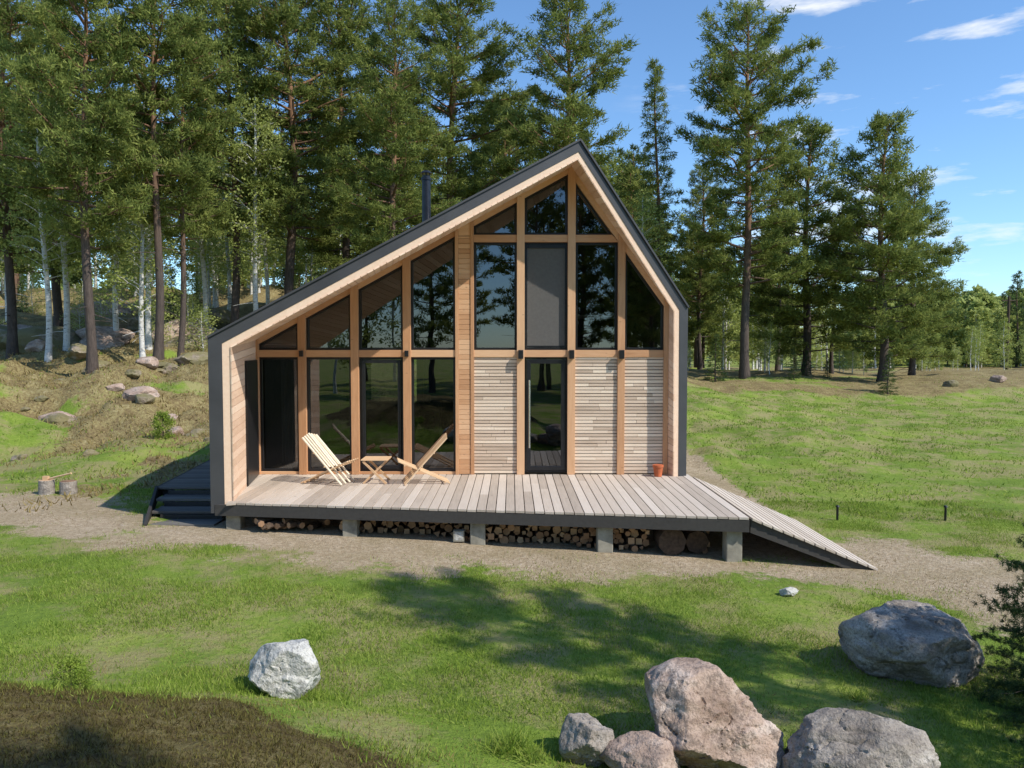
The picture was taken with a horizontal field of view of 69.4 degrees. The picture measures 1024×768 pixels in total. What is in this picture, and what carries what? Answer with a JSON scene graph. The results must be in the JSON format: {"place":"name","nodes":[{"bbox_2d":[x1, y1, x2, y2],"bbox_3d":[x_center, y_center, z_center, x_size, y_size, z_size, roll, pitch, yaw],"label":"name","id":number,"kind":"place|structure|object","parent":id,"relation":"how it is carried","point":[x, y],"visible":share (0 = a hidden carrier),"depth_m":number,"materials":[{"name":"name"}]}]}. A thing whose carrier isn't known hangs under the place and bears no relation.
{"place":"outdoors","nodes":[
{"label":"outdoors","id":0,"kind":"place"},
{"bbox_2d":[0,285,1023,767],"bbox_3d":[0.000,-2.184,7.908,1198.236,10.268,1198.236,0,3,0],"label":"ground","id":1,"kind":"structure","parent":0,"point":[334,551],"depth_m":9.62,"materials":[{"name":"green plant"}]},
{"bbox_2d":[0,107,37,322],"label":"birch tree","id":2,"kind":"object","parent":1,"relation":"on","point":[19,277],"depth_m":41.70,"materials":[{"name":"green plant"}]},
{"bbox_2d":[10,454,28,460],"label":"field rock","id":3,"kind":"object","parent":1,"relation":"on","point":[18,457],"visible":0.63,"depth_m":17.94,"materials":[{"name":"stone"}]},
{"bbox_2d":[25,339,53,351],"bbox_3d":[-21.033,-1.599,32.948,1.080,0.810,1.440,-1,3,-22],"label":"field rock","id":4,"kind":"object","parent":1,"relation":"on","point":[37,345],"visible":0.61,"depth_m":32.40,"materials":[{"name":"stone"}]},
{"bbox_2d":[0,0,82,359],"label":"pine tree","id":5,"kind":"object","parent":1,"relation":"on","point":[9,16],"visible":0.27,"depth_m":32.44,"materials":[{"name":"green plant"}]},
{"bbox_2d":[0,71,90,361],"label":"birch tree","id":6,"kind":"object","parent":1,"relation":"on","point":[48,356],"visible":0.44,"depth_m":30.75,"materials":[{"name":"green plant"}]},
{"bbox_2d":[38,479,55,494],"bbox_3d":[-8.620,1.929,13.703,0.279,0.310,0.279,0,3,0],"label":"chopping stump","id":7,"kind":"object","parent":1,"relation":"on","point":[45,487],"visible":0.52,"depth_m":13.60,"materials":[{"name":"grey wood"}]},
{"bbox_2d":[42,472,71,479],"bbox_3d":[-8.388,1.708,13.657,0.597,0.176,0.074,0,3,8],"label":"splitting axe","id":8,"kind":"object","parent":7,"relation":"on","point":[46,477],"visible":1,"depth_m":13.66,"materials":[{"name":"brown wood"}]},
{"bbox_2d":[7,53,113,350],"bbox_3d":[-19.991,-7.740,32.634,4.174,13.755,4.343,0,3,-9],"label":"birch tree","id":9,"kind":"object","parent":1,"relation":"on","point":[66,333],"visible":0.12,"depth_m":32.81,"materials":[{"name":"green plant"}]},
{"bbox_2d":[0,0,121,326],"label":"pine tree","id":10,"kind":"object","parent":1,"relation":"on","point":[57,301],"visible":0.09,"depth_m":39.27,"materials":[{"name":"green plant"}]},
{"bbox_2d":[59,480,77,494],"bbox_3d":[-8.250,1.945,13.754,0.300,0.290,0.300,0,3,0],"label":"chopping stump","id":11,"kind":"object","parent":1,"relation":"on","point":[67,486],"visible":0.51,"depth_m":13.65,"materials":[{"name":"grey wood"}]},
{"bbox_2d":[46,653,95,688],"bbox_3d":[-2.951,1.967,4.955,0.269,0.332,0.306,2,3,40],"label":"shrub","id":12,"kind":"object","parent":1,"relation":"on","point":[70,663],"visible":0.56,"depth_m":4.93,"materials":[{"name":"green plant"}]},
{"bbox_2d":[64,666,97,690],"bbox_3d":[-2.794,1.943,4.795,0.214,0.233,0.188,2,3,37],"label":"shrub","id":13,"kind":"object","parent":1,"relation":"on","point":[78,675],"visible":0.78,"depth_m":4.78,"materials":[{"name":"green plant"}]},
{"bbox_2d":[66,343,98,360],"bbox_3d":[-17.991,-1.264,30.981,1.200,0.900,1.600,-2,3,-37],"label":"field rock","id":14,"kind":"object","parent":1,"relation":"on","point":[76,351],"visible":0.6,"depth_m":30.46,"materials":[{"name":"stone"}]},
{"bbox_2d":[0,0,171,373],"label":"pine tree","id":15,"kind":"object","parent":1,"relation":"on","point":[61,27],"visible":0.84,"depth_m":26.52,"materials":[{"name":"green plant"}]},
{"bbox_2d":[82,449,100,456],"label":"field rock","id":16,"kind":"object","parent":1,"relation":"on","point":[88,452],"visible":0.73,"depth_m":17.51,"materials":[{"name":"stone"}]},
{"bbox_2d":[0,325,209,512],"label":"dry hill grass","id":17,"kind":"structure","parent":1,"relation":"on","point":[108,401],"depth_m":21.65,"materials":[{"name":"green plant"}]},
{"bbox_2d":[0,300,216,436],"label":"rock outcrop","id":18,"kind":"object","parent":1,"relation":"on","point":[107,336],"visible":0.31,"depth_m":34.86,"materials":[{"name":"stone"}]},
{"bbox_2d":[64,87,154,330],"bbox_3d":[-19.008,-8.058,35.841,5.186,12.721,4.587,0,3,1],"label":"birch tree","id":19,"kind":"object","parent":1,"relation":"on","point":[116,318],"visible":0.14,"depth_m":35.69,"materials":[{"name":"green plant"}]},
{"bbox_2d":[96,122,185,357],"bbox_3d":[-15.275,-5.758,30.739,3.613,10.020,4.085,-2,3,-33],"label":"birch tree","id":20,"kind":"object","parent":1,"relation":"on","point":[141,285],"visible":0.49,"depth_m":30.70,"materials":[{"name":"green plant"}]},
{"bbox_2d":[99,56,188,349],"bbox_3d":[-16.751,-8.086,33.747,4.290,13.589,4.124,-1,3,-27],"label":"birch tree","id":21,"kind":"object","parent":1,"relation":"on","point":[148,337],"visible":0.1,"depth_m":33.72,"materials":[{"name":"green plant"}]},
{"bbox_2d":[135,393,154,403],"bbox_3d":[-10.953,0.486,22.082,0.540,0.405,0.720,-2,3,-37],"label":"field rock","id":22,"kind":"object","parent":1,"relation":"on","point":[143,398],"visible":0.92,"depth_m":21.86,"materials":[{"name":"stone"}]},
{"bbox_2d":[149,409,175,438],"bbox_3d":[-9.023,1.078,19.077,0.699,0.864,0.796,-1,3,-27],"label":"shrub","id":23,"kind":"object","parent":1,"relation":"on","point":[164,417],"visible":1,"depth_m":19.00,"materials":[{"name":"green plant"}]},
{"bbox_2d":[88,0,245,359],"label":"pine tree","id":24,"kind":"object","parent":1,"relation":"on","point":[183,166],"visible":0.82,"depth_m":28.79,"materials":[{"name":"green plant"}]},
{"bbox_2d":[162,363,178,374],"bbox_3d":[-13.004,-0.525,27.998,0.960,0.540,0.720,1,3,25],"label":"field rock","id":25,"kind":"object","parent":1,"relation":"on","point":[167,367],"visible":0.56,"depth_m":27.70,"materials":[{"name":"stone"}]},
{"bbox_2d":[168,414,177,420],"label":"field rock","id":26,"kind":"object","parent":1,"relation":"on","point":[173,416],"visible":0.42,"depth_m":21.24,"materials":[{"name":"stone"}]},
{"bbox_2d":[166,426,183,434],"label":"field rock","id":27,"kind":"object","parent":1,"relation":"on","point":[176,429],"visible":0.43,"depth_m":20.46,"materials":[{"name":"stone"}]},
{"bbox_2d":[111,9,247,356],"bbox_3d":[-14.080,-8.157,31.589,5.390,15.119,4.584,-1,3,-24],"label":"pine tree","id":28,"kind":"object","parent":1,"relation":"on","point":[187,225],"visible":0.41,"depth_m":31.22,"materials":[{"name":"green plant"}]},
{"bbox_2d":[166,89,231,321],"bbox_3d":[-15.816,-8.841,37.534,4.395,13.920,4.224,2,4,42],"label":"birch tree","id":29,"kind":"object","parent":1,"relation":"on","point":[201,245],"visible":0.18,"depth_m":37.76,"materials":[{"name":"green plant"}]},
{"bbox_2d":[184,172,232,307],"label":"birch tree","id":30,"kind":"object","parent":1,"relation":"on","point":[214,294],"visible":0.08,"depth_m":49.66,"materials":[{"name":"green plant"}]},
{"bbox_2d":[193,308,230,329],"bbox_3d":[-15.999,-3.385,39.886,1.920,1.440,2.560,0,3,10],"label":"field rock","id":31,"kind":"object","parent":1,"relation":"on","point":[225,317],"visible":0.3,"depth_m":39.20,"materials":[{"name":"stone"}]},
{"bbox_2d":[0,680,444,767],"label":"mound moss","id":32,"kind":"object","parent":1,"relation":"on","point":[166,764],"visible":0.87,"depth_m":3.94,"materials":[{"name":"plant"}]},
{"bbox_2d":[189,130,258,310],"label":"birch tree","id":33,"kind":"object","parent":1,"relation":"on","point":[228,271],"visible":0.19,"depth_m":44.58,"materials":[{"name":"green plant"}]},
{"bbox_2d":[221,678,255,694],"bbox_3d":[-2.094,2.282,5.601,0.300,0.120,0.319,0,3,0],"label":"grass tuft","id":34,"kind":"object","parent":1,"relation":"on","point":[239,686],"visible":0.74,"depth_m":5.63,"materials":[{"name":"green plant"}]},
{"bbox_2d":[148,0,331,322],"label":"pine tree","id":35,"kind":"object","parent":1,"relation":"on","point":[216,10],"visible":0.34,"depth_m":35.52,"materials":[{"name":"green plant"}]},
{"bbox_2d":[208,70,297,310],"bbox_3d":[-12.252,-8.162,35.632,4.120,13.576,4.286,2,3,31],"label":"birch tree","id":36,"kind":"object","parent":1,"relation":"on","point":[255,207],"visible":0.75,"depth_m":35.07,"materials":[{"name":"green plant"}]},
{"bbox_2d":[239,129,288,303],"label":"birch tree","id":37,"kind":"object","parent":1,"relation":"on","point":[266,272],"visible":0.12,"depth_m":40.76,"materials":[{"name":"green plant"}]},
{"bbox_2d":[248,639,320,698],"bbox_3d":[-1.760,2.228,5.793,0.570,0.500,0.500,0,3,0],"label":"boulder","id":38,"kind":"object","parent":1,"relation":"on","point":[291,669],"visible":0.94,"depth_m":5.59,"materials":[{"name":"stone"}]},
{"bbox_2d":[203,0,379,294],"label":"pine tree","id":39,"kind":"object","parent":1,"relation":"on","point":[294,218],"visible":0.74,"depth_m":36.60,"materials":[{"name":"green plant"}]},
{"bbox_2d":[299,684,333,701],"bbox_3d":[-1.507,2.339,5.601,0.330,0.131,0.281,0,3,0],"label":"grass tuft","id":40,"kind":"object","parent":1,"relation":"on","point":[317,698],"visible":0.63,"depth_m":5.61,"materials":[{"name":"green plant"}]},
{"bbox_2d":[301,97,357,271],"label":"birch tree","id":41,"kind":"object","parent":1,"relation":"on","point":[329,268],"visible":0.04,"depth_m":43.42,"materials":[{"name":"green plant"}]},
{"bbox_2d":[264,0,412,270],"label":"pine tree","id":42,"kind":"object","parent":1,"relation":"on","point":[346,23],"visible":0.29,"depth_m":40.01,"materials":[{"name":"green plant"}]},
{"bbox_2d":[316,0,468,262],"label":"pine tree","id":43,"kind":"object","parent":1,"relation":"on","point":[387,94],"visible":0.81,"depth_m":32.62,"materials":[{"name":"green plant"}]},
{"bbox_2d":[0,90,866,373],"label":"forest","id":44,"kind":"object","parent":1,"relation":"on","point":[305,263],"visible":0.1,"depth_m":57.27,"materials":[{"name":"green plant"}]},
{"bbox_2d":[363,0,537,234],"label":"pine tree","id":45,"kind":"object","parent":1,"relation":"on","point":[459,58],"visible":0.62,"depth_m":39.03,"materials":[{"name":"green plant"}]},
{"bbox_2d":[453,529,464,541],"bbox_3d":[-0.780,2.223,10.863,0.160,0.160,0.121,0,3,0],"label":"power socket box","id":46,"kind":"object","parent":1,"relation":"on","point":[458,535],"visible":1,"depth_m":10.80,"materials":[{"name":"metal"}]},
{"bbox_2d":[272,349,653,478],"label":"interior walls and floor","id":47,"kind":"structure","parent":1,"relation":"on","point":[544,473],"depth_m":13.85,"materials":[{"name":"brown wood"}]},
{"bbox_2d":[420,170,431,221],"bbox_3d":[-1.950,-1.669,16.931,0.600,6.340,0.620,0,3,0],"label":"stove and chimney","id":48,"kind":"object","parent":47,"relation":"on","point":[426,194],"visible":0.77,"depth_m":16.74,"materials":[{"name":"metal"}]},
{"bbox_2d":[252,517,709,554],"bbox_3d":[-0.556,2.212,11.242,6.936,0.449,0.955,0,3,5],"label":"firewood stack","id":49,"kind":"object","parent":1,"relation":"on","point":[672,542],"visible":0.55,"depth_m":10.98,"materials":[{"name":"brown wood"}]},
{"bbox_2d":[439,89,541,191],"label":"pine tree","id":50,"kind":"object","parent":1,"relation":"on","point":[510,150],"visible":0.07,"depth_m":46.06,"materials":[{"name":"green plant"}]},
{"bbox_2d":[465,720,539,761],"bbox_3d":[-0.095,2.405,5.001,0.460,0.191,0.417,-1,3,-23],"label":"grass tuft","id":51,"kind":"object","parent":1,"relation":"on","point":[502,751],"visible":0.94,"depth_m":5.01,"materials":[{"name":"green plant"}]},
{"bbox_2d":[143,460,877,570],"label":"wooden deck","id":52,"kind":"structure","parent":1,"relation":"on","point":[652,501],"depth_m":11.27,"materials":[{"name":"grey wood"}]},
{"bbox_2d":[301,433,358,485],"bbox_3d":[-3.161,1.283,12.818,0.886,0.854,0.540,1,3,14],"label":"folding lounge chair","id":53,"kind":"object","parent":52,"relation":"on","point":[323,450],"visible":1,"depth_m":12.78,"materials":[{"name":"wood"}]},
{"bbox_2d":[361,456,391,483],"bbox_3d":[-2.360,1.501,12.893,0.460,0.432,0.460,0,3,0],"label":"folding side table","id":54,"kind":"object","parent":52,"relation":"on","point":[385,459],"visible":1,"depth_m":12.72,"materials":[{"name":"brown wood"}]},
{"bbox_2d":[397,433,449,484],"bbox_3d":[-1.540,1.283,12.818,0.886,0.854,0.540,-1,3,-12],"label":"folding lounge chair","id":55,"kind":"object","parent":52,"relation":"on","point":[423,460],"visible":1,"depth_m":12.72,"materials":[{"name":"brown wood"}]},
{"bbox_2d":[255,167,668,474],"bbox_3d":[-0.935,-1.156,13.621,7.610,5.659,0.180,0,3,0],"label":"facade frame","id":56,"kind":"object","parent":52,"relation":"on","point":[466,238],"visible":0.9,"depth_m":13.57,"materials":[{"name":"brown wood"}]},
{"bbox_2d":[259,175,663,471],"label":"window frames","id":57,"kind":"structure","parent":56,"relation":"attached to","point":[529,361],"depth_m":13.63,"materials":[{"name":"black metal"}]},
{"bbox_2d":[262,180,660,468],"bbox_3d":[-0.935,-1.068,13.633,7.360,5.362,0.050,0,3,0],"label":"window glass","id":58,"kind":"object","parent":57,"relation":"in","point":[381,328],"visible":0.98,"depth_m":13.66,"materials":[{"name":"glass"}]},
{"bbox_2d":[529,380,529,447],"bbox_3d":[0.320,0.551,13.613,0.027,1.250,0.094,0,3,0],"label":"door handle","id":59,"kind":"object","parent":57,"relation":"attached to","point":[529,413],"visible":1,"depth_m":13.57,"materials":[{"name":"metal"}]},
{"bbox_2d":[527,245,564,346],"bbox_3d":[0.625,-1.611,13.600,0.696,1.875,0.040,0,3,0],"label":"roller shade","id":60,"kind":"object","parent":57,"relation":"attached to","point":[545,295],"visible":1,"depth_m":13.60,"materials":[{"name":"grey fabric"}]},
{"bbox_2d":[518,350,522,358],"bbox_3d":[0.160,-0.541,13.515,0.090,0.160,0.092,0,3,0],"label":"wall lamp","id":61,"kind":"object","parent":56,"relation":"attached to","point":[520,354],"visible":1,"depth_m":13.47,"materials":[{"name":"black metal"}]},
{"bbox_2d":[474,357,663,472],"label":"slat cladding","id":62,"kind":"structure","parent":56,"relation":"attached to","point":[495,414],"depth_m":13.66,"materials":[{"name":"brown wood"}]},
{"bbox_2d":[569,350,573,358],"bbox_3d":[1.090,-0.541,13.515,0.090,0.160,0.092,0,3,0],"label":"wall lamp","id":63,"kind":"object","parent":56,"relation":"attached to","point":[571,354],"visible":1,"depth_m":13.47,"materials":[{"name":"black metal"}]},
{"bbox_2d":[619,350,624,358],"bbox_3d":[2.005,-0.541,13.515,0.090,0.160,0.092,0,3,0],"label":"wall lamp","id":64,"kind":"object","parent":56,"relation":"attached to","point":[621,354],"visible":1,"depth_m":13.47,"materials":[{"name":"black metal"}]},
{"bbox_2d":[653,464,663,476],"bbox_3d":[2.660,1.575,13.466,0.198,0.214,0.198,0,3,0],"label":"terracotta pot","id":65,"kind":"object","parent":52,"relation":"on","point":[658,469],"visible":1,"depth_m":13.40,"materials":[{"name":"orange ceramic"}]},
{"bbox_2d":[0,321,1023,519],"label":"meadow grass","id":66,"kind":"structure","parent":1,"relation":"on","point":[774,448],"depth_m":20.57,"materials":[{"name":"green plant"}]},
{"bbox_2d":[0,268,1023,395],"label":"forest undergrowth","id":67,"kind":"object","parent":1,"relation":"on","point":[196,305],"visible":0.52,"depth_m":45.41,"materials":[{"name":"green plant"}]},
{"bbox_2d":[488,715,540,752],"bbox_3d":[0.017,2.406,5.154,0.417,0.234,0.453,0,3,0],"label":"grass tuft","id":68,"kind":"object","parent":1,"relation":"on","point":[519,739],"visible":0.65,"depth_m":5.13,"materials":[{"name":"green plant"}]},
{"bbox_2d":[507,736,549,767],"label":"grass tuft","id":69,"kind":"object","parent":1,"relation":"on","point":[531,757],"visible":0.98,"depth_m":4.96,"materials":[{"name":"green plant"}]},
{"bbox_2d":[60,259,1023,368],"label":"distant treeline","id":70,"kind":"object","parent":1,"relation":"on","point":[978,303],"visible":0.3,"depth_m":92.85,"materials":[{"name":"green plant"}]},
{"bbox_2d":[475,0,639,183],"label":"pine tree","id":71,"kind":"object","parent":1,"relation":"on","point":[535,135],"visible":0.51,"depth_m":36.43,"materials":[{"name":"green plant"}]},
{"bbox_2d":[559,713,613,766],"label":"boulder","id":72,"kind":"object","parent":1,"relation":"on","point":[585,737],"visible":0.96,"depth_m":4.98,"materials":[{"name":"grey stone"}]},
{"bbox_2d":[599,730,680,767],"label":"boulder","id":73,"kind":"object","parent":1,"relation":"on","point":[642,749],"visible":0.91,"depth_m":4.81,"materials":[{"name":"stone"}]},
{"bbox_2d":[630,186,677,261],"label":"birch tree","id":74,"kind":"object","parent":1,"relation":"on","point":[643,208],"visible":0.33,"depth_m":41.27,"materials":[{"name":"green plant"}]},
{"bbox_2d":[628,57,692,300],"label":"spruce tree","id":75,"kind":"object","parent":1,"relation":"on","point":[656,78],"visible":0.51,"depth_m":43.19,"materials":[{"name":"green plant"}]},
{"bbox_2d":[668,160,734,368],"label":"pine tree","id":76,"kind":"object","parent":1,"relation":"on","point":[699,307],"visible":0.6,"depth_m":51.13,"materials":[{"name":"green plant"}]},
{"bbox_2d":[644,657,784,767],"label":"boulder","id":77,"kind":"object","parent":1,"relation":"on","point":[705,714],"visible":0.89,"depth_m":4.97,"materials":[{"name":"stone"}]},
{"bbox_2d":[669,0,838,378],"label":"pine tree","id":78,"kind":"object","parent":1,"relation":"on","point":[717,146],"visible":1,"depth_m":38.56,"materials":[{"name":"green plant"}]},
{"bbox_2d":[779,587,798,595],"bbox_3d":[3.333,2.501,8.899,0.205,0.130,0.179,-1,3,-26],"label":"boulder","id":79,"kind":"object","parent":1,"relation":"on","point":[790,591],"visible":0.99,"depth_m":8.84,"materials":[{"name":"stone"}]},
{"bbox_2d":[718,117,889,375],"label":"pine tree","id":80,"kind":"object","parent":1,"relation":"on","point":[792,176],"visible":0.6,"depth_m":43.79,"materials":[{"name":"green plant"}]},
{"bbox_2d":[835,505,838,519],"bbox_3d":[5.750,2.324,13.070,0.069,0.370,0.069,0,3,0],"label":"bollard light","id":81,"kind":"object","parent":1,"relation":"on","point":[837,512],"visible":0.83,"depth_m":13.05,"materials":[{"name":"black metal"}]},
{"bbox_2d":[834,681,880,707],"bbox_3d":[2.861,2.586,6.234,0.332,0.145,0.395,-2,4,-42],"label":"grass tuft","id":82,"kind":"object","parent":1,"relation":"on","point":[855,696],"visible":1,"depth_m":6.23,"materials":[{"name":"green plant"}]},
{"bbox_2d":[780,707,940,767],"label":"boulder","id":83,"kind":"object","parent":1,"relation":"on","point":[827,737],"visible":0.99,"depth_m":4.76,"materials":[{"name":"grey stone"}]},
{"bbox_2d":[798,107,964,380],"bbox_3d":[19.645,-7.347,39.889,7.818,14.838,8.167,-1,3,-29],"label":"pine tree","id":84,"kind":"object","parent":1,"relation":"on","point":[900,224],"visible":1,"depth_m":38.97,"materials":[{"name":"green plant"}]},
{"bbox_2d":[838,599,984,687],"bbox_3d":[3.696,2.422,6.869,1.200,0.760,0.911,-1,3,-19],"label":"boulder","id":85,"kind":"object","parent":1,"relation":"on","point":[921,643],"visible":0.98,"depth_m":6.55,"materials":[{"name":"grey stone"}]},
{"bbox_2d":[871,172,970,374],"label":"pine tree","id":86,"kind":"object","parent":1,"relation":"on","point":[925,285],"visible":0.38,"depth_m":46.01,"materials":[{"name":"green plant"}]},
{"bbox_2d":[944,505,946,520],"bbox_3d":[7.600,2.313,12.970,0.069,0.370,0.069,0,3,0],"label":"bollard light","id":87,"kind":"object","parent":1,"relation":"on","point":[945,512],"visible":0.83,"depth_m":12.95,"materials":[{"name":"black metal"}]},
{"bbox_2d":[942,380,958,386],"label":"field rock","id":88,"kind":"object","parent":1,"relation":"on","point":[952,383],"visible":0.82,"depth_m":36.79,"materials":[{"name":"stone"}]},
{"bbox_2d":[967,522,1023,728],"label":"young spruce tree","id":89,"kind":"object","parent":1,"relation":"on","point":[1016,632],"visible":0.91,"depth_m":6.30,"materials":[{"name":"green plant"}]},
{"bbox_2d":[989,375,1006,382],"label":"field rock","id":90,"kind":"object","parent":1,"relation":"on","point":[998,378],"visible":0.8,"depth_m":37.78,"materials":[{"name":"stone"}]},
{"bbox_2d":[1002,296,1015,369],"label":"utility pole","id":91,"kind":"object","parent":1,"relation":"on","point":[1008,300],"visible":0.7,"depth_m":67.75,"materials":[{"name":"brown wood"}]},
{"bbox_2d":[1002,711,1023,767],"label":"young spruce tree","id":92,"kind":"object","parent":1,"relation":"on","point":[1013,714],"visible":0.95,"depth_m":5.52,"materials":[{"name":"green plant"}]},
{"bbox_3d":[-0.925,2.288,17.523,8.150,1.220,7.200,0,3,0],"label":"foundation","id":93,"kind":"object","parent":1,"relation":"on","visible":0},
{"bbox_2d":[207,138,688,512],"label":"roof and wall shell","id":94,"kind":"structure","parent":93,"relation":"on","point":[222,341],"depth_m":11.94,"materials":[{"name":"metal"}]},
{"bbox_2d":[245,360,258,485],"bbox_3d":[-4.554,0.636,12.968,0.034,2.100,1.176,0,3,-10],"label":"side shutter","id":95,"kind":"object","parent":94,"relation":"attached to","point":[251,420],"visible":1,"depth_m":12.82,"materials":[{"name":"black metal"}]},
{"bbox_2d":[230,159,674,500],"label":"soffit boards","id":96,"kind":"object","parent":94,"relation":"attached to","point":[238,359],"visible":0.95,"depth_m":12.45,"materials":[{"name":"brown wood"}]},
{"bbox_2d":[0,483,1023,767],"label":"lawn grass","id":97,"kind":"structure","parent":0,"point":[12,665],"depth_m":7.25,"materials":[{"name":"green plant"}]},
{"bbox_2d":[0,0,1023,326],"label":"sky","id":98,"kind":"structure","parent":0,"point":[959,64],"materials":[{"name":"blue"}]}
]}

